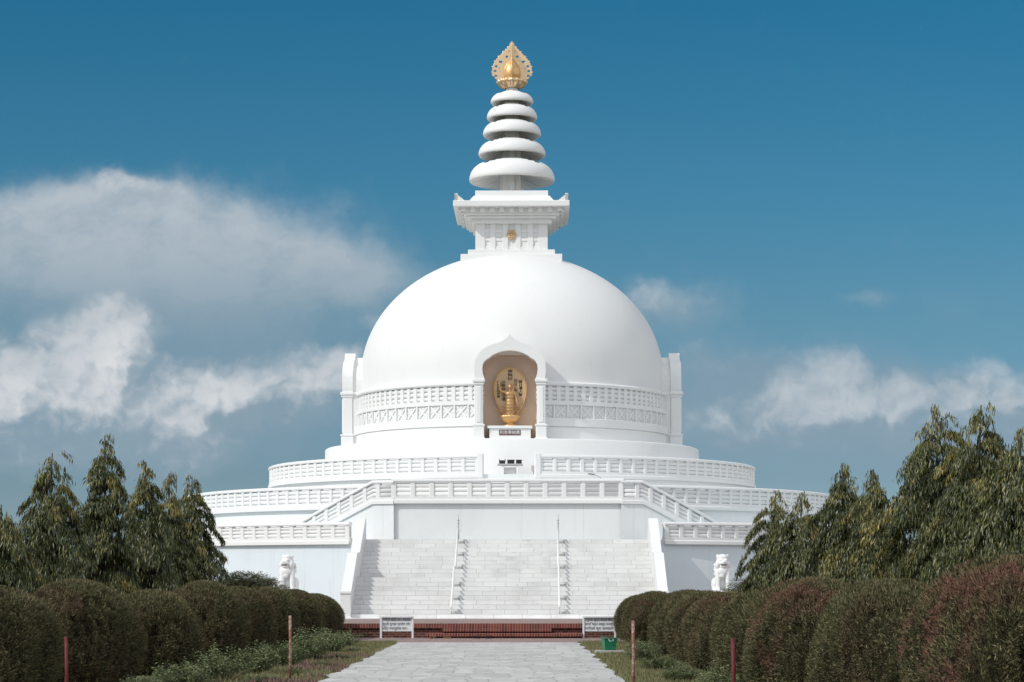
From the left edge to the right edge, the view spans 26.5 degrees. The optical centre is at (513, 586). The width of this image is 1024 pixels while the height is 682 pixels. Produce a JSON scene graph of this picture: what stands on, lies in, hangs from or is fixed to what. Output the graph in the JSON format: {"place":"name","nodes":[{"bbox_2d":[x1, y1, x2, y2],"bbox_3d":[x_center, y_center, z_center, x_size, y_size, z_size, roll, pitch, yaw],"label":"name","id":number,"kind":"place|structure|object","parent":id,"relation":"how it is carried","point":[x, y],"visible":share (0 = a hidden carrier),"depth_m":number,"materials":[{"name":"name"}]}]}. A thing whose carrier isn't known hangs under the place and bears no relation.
{"place":"outdoors","nodes":[
{"label":"outdoors","id":0,"kind":"place"},
{"bbox_2d":[277,554,298,588],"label":"lion statue","id":1,"kind":"object","parent":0,"point":[287,569],"visible":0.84,"depth_m":79.79,"materials":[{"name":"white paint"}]},
{"bbox_2d":[132,639,703,681],"bbox_3d":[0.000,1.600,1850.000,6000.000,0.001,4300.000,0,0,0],"label":"ground","id":2,"kind":"structure","parent":0,"point":[150,676],"depth_m":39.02,"materials":[{"name":"green plant"}]},
{"bbox_2d":[0,505,46,595],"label":"ashoka tree","id":3,"kind":"object","parent":2,"relation":"on","point":[26,577],"visible":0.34,"depth_m":44.73,"materials":[{"name":"green plant"}]},
{"bbox_2d":[0,584,67,681],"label":"hedge bush","id":4,"kind":"object","parent":2,"relation":"on","point":[32,635],"visible":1,"depth_m":29.97,"materials":[{"name":"green plant"}]},
{"bbox_2d":[14,450,89,591],"bbox_3d":[-10.244,-0.646,47.865,3.393,4.763,3.346,0,0,0],"label":"ashoka tree","id":5,"kind":"object","parent":2,"relation":"on","point":[53,540],"visible":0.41,"depth_m":47.70,"materials":[{"name":"green plant"}]},
{"bbox_2d":[64,637,68,681],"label":"stake","id":6,"kind":"object","parent":2,"relation":"on","point":[66,658],"visible":1,"depth_m":27.98,"materials":[{"name":"red paint"}]},
{"bbox_2d":[31,578,150,681],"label":"hedge bush","id":7,"kind":"object","parent":2,"relation":"on","point":[104,628],"visible":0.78,"depth_m":34.47,"materials":[{"name":"green plant"}]},
{"bbox_2d":[73,433,147,595],"bbox_3d":[-9.522,-0.959,51.139,2.748,5.389,2.649,0,0,38],"label":"ashoka tree","id":8,"kind":"object","parent":2,"relation":"on","point":[110,564],"visible":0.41,"depth_m":50.72,"materials":[{"name":"green plant"}]},
{"bbox_2d":[119,674,163,681],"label":"flower shrub","id":9,"kind":"object","parent":2,"relation":"on","point":[142,679],"visible":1,"depth_m":32.92,"materials":[{"name":"green plant"}]},
{"bbox_2d":[122,459,185,591],"bbox_3d":[-9.096,-0.746,54.916,3.140,4.971,2.337,0,0,0],"label":"ashoka tree","id":10,"kind":"object","parent":2,"relation":"on","point":[154,529],"visible":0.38,"depth_m":54.69,"materials":[{"name":"green plant"}]},
{"bbox_2d":[124,588,207,675],"bbox_3d":[-6.816,0.836,41.098,1.947,1.634,4.979,0,0,0],"label":"hedge bush","id":11,"kind":"object","parent":2,"relation":"on","point":[172,623],"visible":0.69,"depth_m":39.60,"materials":[{"name":"green plant"}]},
{"bbox_2d":[159,471,203,586],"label":"ashoka tree","id":12,"kind":"object","parent":2,"relation":"on","point":[173,511],"visible":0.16,"depth_m":56.81,"materials":[{"name":"green plant"}]},
{"bbox_2d":[150,656,214,681],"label":"flower shrub","id":13,"kind":"object","parent":2,"relation":"on","point":[177,676],"visible":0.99,"depth_m":34.43,"materials":[{"name":"green plant"}]},
{"bbox_2d":[175,474,228,583],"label":"ashoka tree","id":14,"kind":"object","parent":2,"relation":"on","point":[207,566],"visible":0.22,"depth_m":59.84,"materials":[{"name":"green plant"}]},
{"bbox_2d":[172,579,252,664],"bbox_3d":[-6.594,0.742,46.642,2.009,1.828,4.928,0,0,0],"label":"hedge bush","id":15,"kind":"object","parent":2,"relation":"on","point":[222,613],"visible":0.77,"depth_m":45.14,"materials":[{"name":"green plant"}]},
{"bbox_2d":[192,642,259,680],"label":"flower shrub","id":16,"kind":"object","parent":2,"relation":"on","point":[217,666],"visible":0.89,"depth_m":36.99,"materials":[{"name":"green plant"}]},
{"bbox_2d":[216,570,290,589],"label":"spreading bush","id":17,"kind":"object","parent":2,"relation":"on","point":[255,581],"visible":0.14,"depth_m":72.75,"materials":[{"name":"green plant"}]},
{"bbox_2d":[230,585,278,655],"bbox_3d":[-6.553,0.799,51.326,1.962,1.710,4.931,0,0,0],"label":"hedge bush","id":18,"kind":"object","parent":2,"relation":"on","point":[264,620],"visible":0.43,"depth_m":50.73,"materials":[{"name":"green plant"}]},
{"bbox_2d":[234,640,287,673],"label":"flower shrub","id":19,"kind":"object","parent":2,"relation":"on","point":[261,660],"visible":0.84,"depth_m":39.88,"materials":[{"name":"green plant"}]},
{"bbox_2d":[244,672,278,681],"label":"flower shrub","id":20,"kind":"object","parent":2,"relation":"on","point":[258,677],"visible":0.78,"depth_m":35.97,"materials":[{"name":"green plant"}]},
{"bbox_2d":[251,586,303,650],"bbox_3d":[-6.351,0.814,56.041,1.856,1.693,5.090,0,0,0],"label":"hedge bush","id":21,"kind":"object","parent":2,"relation":"on","point":[285,602],"visible":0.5,"depth_m":54.90,"materials":[{"name":"green plant"}]},
{"bbox_2d":[263,638,310,667],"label":"flower shrub","id":22,"kind":"object","parent":2,"relation":"on","point":[296,655],"visible":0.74,"depth_m":42.93,"materials":[{"name":"green plant"}]},
{"bbox_2d":[289,616,291,677],"bbox_3d":[-3.856,1.098,37.504,0.061,1.205,0.057,0,0,0],"label":"stake","id":23,"kind":"object","parent":2,"relation":"on","point":[290,649],"visible":1,"depth_m":37.48,"materials":[{"name":"red paint"}]},
{"bbox_2d":[282,664,309,675],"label":"flower shrub","id":24,"kind":"object","parent":2,"relation":"on","point":[296,670],"visible":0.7,"depth_m":39.33,"materials":[{"name":"green plant"}]},
{"bbox_2d":[284,588,327,643],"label":"hedge bush","id":25,"kind":"object","parent":2,"relation":"on","point":[308,605],"visible":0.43,"depth_m":59.78,"materials":[{"name":"green plant"}]},
{"bbox_2d":[282,622,333,659],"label":"flower shrub","id":26,"kind":"object","parent":2,"relation":"on","point":[319,647],"visible":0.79,"depth_m":46.80,"materials":[{"name":"green plant"}]},
{"bbox_2d":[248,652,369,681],"bbox_3d":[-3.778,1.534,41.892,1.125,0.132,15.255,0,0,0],"label":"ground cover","id":27,"kind":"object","parent":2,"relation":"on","point":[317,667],"visible":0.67,"depth_m":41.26,"materials":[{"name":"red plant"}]},
{"bbox_2d":[314,661,331,665],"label":"flower shrub","id":28,"kind":"object","parent":2,"relation":"on","point":[315,663],"visible":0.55,"depth_m":42.98,"materials":[{"name":"green plant"}]},
{"bbox_2d":[310,593,345,639],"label":"hedge bush","id":29,"kind":"object","parent":2,"relation":"on","point":[332,610],"visible":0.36,"depth_m":65.17,"materials":[{"name":"green plant"}]},
{"bbox_2d":[308,627,351,651],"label":"flower shrub","id":30,"kind":"object","parent":2,"relation":"on","point":[335,642],"visible":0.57,"depth_m":51.88,"materials":[{"name":"green plant"}]},
{"bbox_2d":[328,654,349,658],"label":"flower shrub","id":31,"kind":"object","parent":2,"relation":"on","point":[344,656],"visible":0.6,"depth_m":47.45,"materials":[{"name":"green plant"}]},
{"bbox_2d":[338,628,365,645],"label":"flower shrub","id":32,"kind":"object","parent":2,"relation":"on","point":[350,641],"visible":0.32,"depth_m":56.92,"materials":[{"name":"green plant"}]},
{"bbox_2d":[345,646,360,650],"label":"flower shrub","id":33,"kind":"object","parent":2,"relation":"on","point":[356,648],"visible":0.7,"depth_m":52.88,"materials":[{"name":"green plant"}]},
{"bbox_2d":[340,619,617,637],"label":"brick platform","id":34,"kind":"structure","parent":2,"relation":"on","point":[509,628],"depth_m":68.02,"materials":[{"name":"red brick"}]},
{"bbox_2d":[188,41,878,618],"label":"pagoda","id":35,"kind":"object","parent":2,"relation":"on","point":[364,525],"visible":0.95,"depth_m":93.43,"materials":[{"name":"white paint"}]},
{"bbox_2d":[450,514,464,613],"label":"handrail","id":36,"kind":"object","parent":35,"relation":"on","point":[455,566],"visible":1,"depth_m":81.99,"materials":[{"name":"white metal"}]},
{"bbox_2d":[488,426,531,437],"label":"pedestal","id":37,"kind":"object","parent":35,"relation":"on","point":[509,431],"visible":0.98,"depth_m":94.31,"materials":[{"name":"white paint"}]},
{"bbox_2d":[493,367,526,425],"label":"statue","id":38,"kind":"object","parent":37,"relation":"on","point":[510,389],"visible":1,"depth_m":95.01,"materials":[{"name":"gold metal"}]},
{"bbox_2d":[497,464,522,473],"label":"altar table","id":39,"kind":"object","parent":35,"relation":"on","point":[510,470],"visible":0.65,"depth_m":92.59,"materials":[{"name":"grey stone"}]},
{"bbox_2d":[557,517,566,613],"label":"handrail","id":40,"kind":"object","parent":35,"relation":"on","point":[559,568],"visible":1,"depth_m":81.61,"materials":[{"name":"white metal"}]},
{"bbox_2d":[711,554,732,591],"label":"lion statue","id":41,"kind":"object","parent":35,"relation":"on","point":[722,568],"visible":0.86,"depth_m":79.63,"materials":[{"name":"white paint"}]},
{"bbox_2d":[595,650,623,653],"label":"concrete slab","id":42,"kind":"structure","parent":2,"relation":"on","point":[606,651],"depth_m":51.20,"materials":[{"name":"grey concrete"}]},
{"bbox_2d":[600,636,616,649],"bbox_3d":[2.259,1.339,51.490,0.385,0.322,0.365,0,0,-12],"label":"rubbish bin","id":43,"kind":"object","parent":42,"relation":"on","point":[609,643],"visible":1,"depth_m":51.38,"materials":[{"name":"green plastic"}]},
{"bbox_2d":[613,594,638,639],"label":"hedge bush","id":44,"kind":"object","parent":2,"relation":"on","point":[617,619],"visible":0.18,"depth_m":65.30,"materials":[{"name":"green plant"}]},
{"bbox_2d":[631,621,634,681],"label":"stake","id":45,"kind":"object","parent":2,"relation":"on","point":[633,649],"visible":1,"depth_m":34.48,"materials":[{"name":"red paint"}]},
{"bbox_2d":[624,638,650,650],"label":"flower shrub","id":46,"kind":"object","parent":2,"relation":"on","point":[630,645],"visible":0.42,"depth_m":52.89,"materials":[{"name":"green plant"}]},
{"bbox_2d":[621,590,667,643],"bbox_3d":[3.911,0.873,60.459,1.811,1.566,5.090,0,0,0],"label":"hedge bush","id":47,"kind":"object","parent":2,"relation":"on","point":[639,607],"visible":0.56,"depth_m":59.23,"materials":[{"name":"green plant"}]},
{"bbox_2d":[625,640,664,660],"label":"flower shrub","id":48,"kind":"object","parent":2,"relation":"on","point":[645,653],"visible":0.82,"depth_m":45.83,"materials":[{"name":"green plant"}]},
{"bbox_2d":[635,653,681,669],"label":"flower shrub","id":49,"kind":"object","parent":2,"relation":"on","point":[655,663],"visible":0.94,"depth_m":40.94,"materials":[{"name":"green plant"}]},
{"bbox_2d":[647,589,700,655],"bbox_3d":[4.053,0.844,50.404,1.904,1.615,5.079,0,0,0],"label":"hedge bush","id":50,"kind":"object","parent":2,"relation":"on","point":[658,613],"visible":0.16,"depth_m":49.86,"materials":[{"name":"green plant"}]},
{"bbox_2d":[661,661,703,681],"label":"flower shrub","id":51,"kind":"object","parent":2,"relation":"on","point":[673,674],"visible":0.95,"depth_m":36.44,"materials":[{"name":"green plant"}]},
{"bbox_2d":[662,590,719,662],"bbox_3d":[4.067,0.851,46.098,1.947,1.601,4.979,0,0,0],"label":"hedge bush","id":52,"kind":"object","parent":2,"relation":"on","point":[672,633],"visible":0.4,"depth_m":45.09,"materials":[{"name":"green plant"}]},
{"bbox_2d":[680,590,743,670],"bbox_3d":[4.135,0.853,41.642,1.963,1.592,4.928,0,0,0],"label":"hedge bush","id":53,"kind":"object","parent":2,"relation":"on","point":[699,618],"visible":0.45,"depth_m":40.40,"materials":[{"name":"green plant"}]},
{"bbox_2d":[692,657,743,681],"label":"flower shrub","id":54,"kind":"object","parent":2,"relation":"on","point":[719,677],"visible":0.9,"depth_m":31.04,"materials":[{"name":"green plant"}]},
{"bbox_2d":[731,639,735,681],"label":"stake","id":55,"kind":"object","parent":2,"relation":"on","point":[733,674],"visible":1,"depth_m":26.98,"materials":[{"name":"red paint"}]},
{"bbox_2d":[707,588,769,681],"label":"hedge bush","id":56,"kind":"object","parent":2,"relation":"on","point":[730,623],"visible":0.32,"depth_m":35.44,"materials":[{"name":"green plant"}]},
{"bbox_2d":[720,577,759,591],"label":"spreading bush","id":57,"kind":"object","parent":2,"relation":"on","point":[736,587],"visible":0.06,"depth_m":73.91,"materials":[{"name":"green plant"}]},
{"bbox_2d":[734,490,797,592],"bbox_3d":[7.778,-0.551,63.082,3.320,4.559,2.956,0,0,-43],"label":"ashoka tree","id":58,"kind":"object","parent":2,"relation":"on","point":[765,556],"visible":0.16,"depth_m":62.87,"materials":[{"name":"green plant"}]},
{"bbox_2d":[739,576,850,681],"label":"hedge bush","id":59,"kind":"object","parent":2,"relation":"on","point":[781,629],"visible":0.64,"depth_m":30.03,"materials":[{"name":"green plant"}]},
{"bbox_2d":[764,490,827,588],"bbox_3d":[7.804,-0.466,60.005,3.250,4.404,3.238,0,0,0],"label":"ashoka tree","id":60,"kind":"object","parent":2,"relation":"on","point":[782,567],"visible":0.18,"depth_m":59.74,"materials":[{"name":"green plant"}]},
{"bbox_2d":[793,461,869,579],"bbox_3d":[8.302,-0.725,55.002,3.841,4.903,3.842,0,0,0],"label":"ashoka tree","id":61,"kind":"object","parent":2,"relation":"on","point":[833,539],"visible":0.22,"depth_m":54.72,"materials":[{"name":"green plant"}]},
{"bbox_2d":[803,575,929,681],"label":"hedge bush","id":62,"kind":"object","parent":2,"relation":"on","point":[858,634],"visible":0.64,"depth_m":24.79,"materials":[{"name":"green plant"}]},
{"bbox_2d":[828,469,908,585],"bbox_3d":[8.928,-0.585,52.967,4.242,4.639,2.827,0,0,-26],"label":"ashoka tree","id":63,"kind":"object","parent":2,"relation":"on","point":[873,501],"visible":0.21,"depth_m":52.71,"materials":[{"name":"green plant"}]},
{"bbox_2d":[838,404,973,585],"bbox_3d":[9.149,-1.116,47.011,5.106,5.702,4.444,0,0,37],"label":"ashoka tree","id":64,"kind":"object","parent":2,"relation":"on","point":[923,498],"visible":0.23,"depth_m":46.65,"materials":[{"name":"green plant"}]},
{"bbox_2d":[897,550,1023,681],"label":"hedge bush","id":65,"kind":"object","parent":2,"relation":"on","point":[965,623],"visible":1,"depth_m":19.52,"materials":[{"name":"green plant"}]},
{"bbox_2d":[899,401,1022,585],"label":"ashoka tree","id":66,"kind":"object","parent":2,"relation":"on","point":[979,471],"visible":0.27,"depth_m":44.70,"materials":[{"name":"green plant"}]},
{"bbox_2d":[940,427,1023,575],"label":"ashoka tree","id":67,"kind":"object","parent":2,"relation":"on","point":[1002,505],"visible":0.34,"depth_m":40.72,"materials":[{"name":"green plant"}]},
{"bbox_2d":[318,642,624,681],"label":"path","id":68,"kind":"structure","parent":0,"point":[487,662],"depth_m":44.45,"materials":[{"name":"stone"}]},
{"bbox_2d":[339,638,623,641],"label":"pavement","id":69,"kind":"structure","parent":0,"point":[487,640],"depth_m":65.69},
{"bbox_2d":[380,616,413,637],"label":"notice board","id":70,"kind":"object","parent":69,"relation":"on","point":[396,623],"visible":1,"depth_m":67.30,"materials":[{"name":"white metal"}]},
{"bbox_2d":[583,616,615,637],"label":"notice board","id":71,"kind":"object","parent":69,"relation":"on","point":[598,623],"visible":0.99,"depth_m":67.30,"materials":[{"name":"white metal"}]},
{"bbox_2d":[0,0,1023,577],"label":"sky","id":72,"kind":"structure","parent":0,"point":[207,206],"materials":[{"name":"blue"}]},
{"bbox_2d":[578,640,715,681],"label":"grass","id":73,"kind":"structure","parent":0,"point":[619,665],"depth_m":42.38,"materials":[{"name":"green plant"}]}
]}

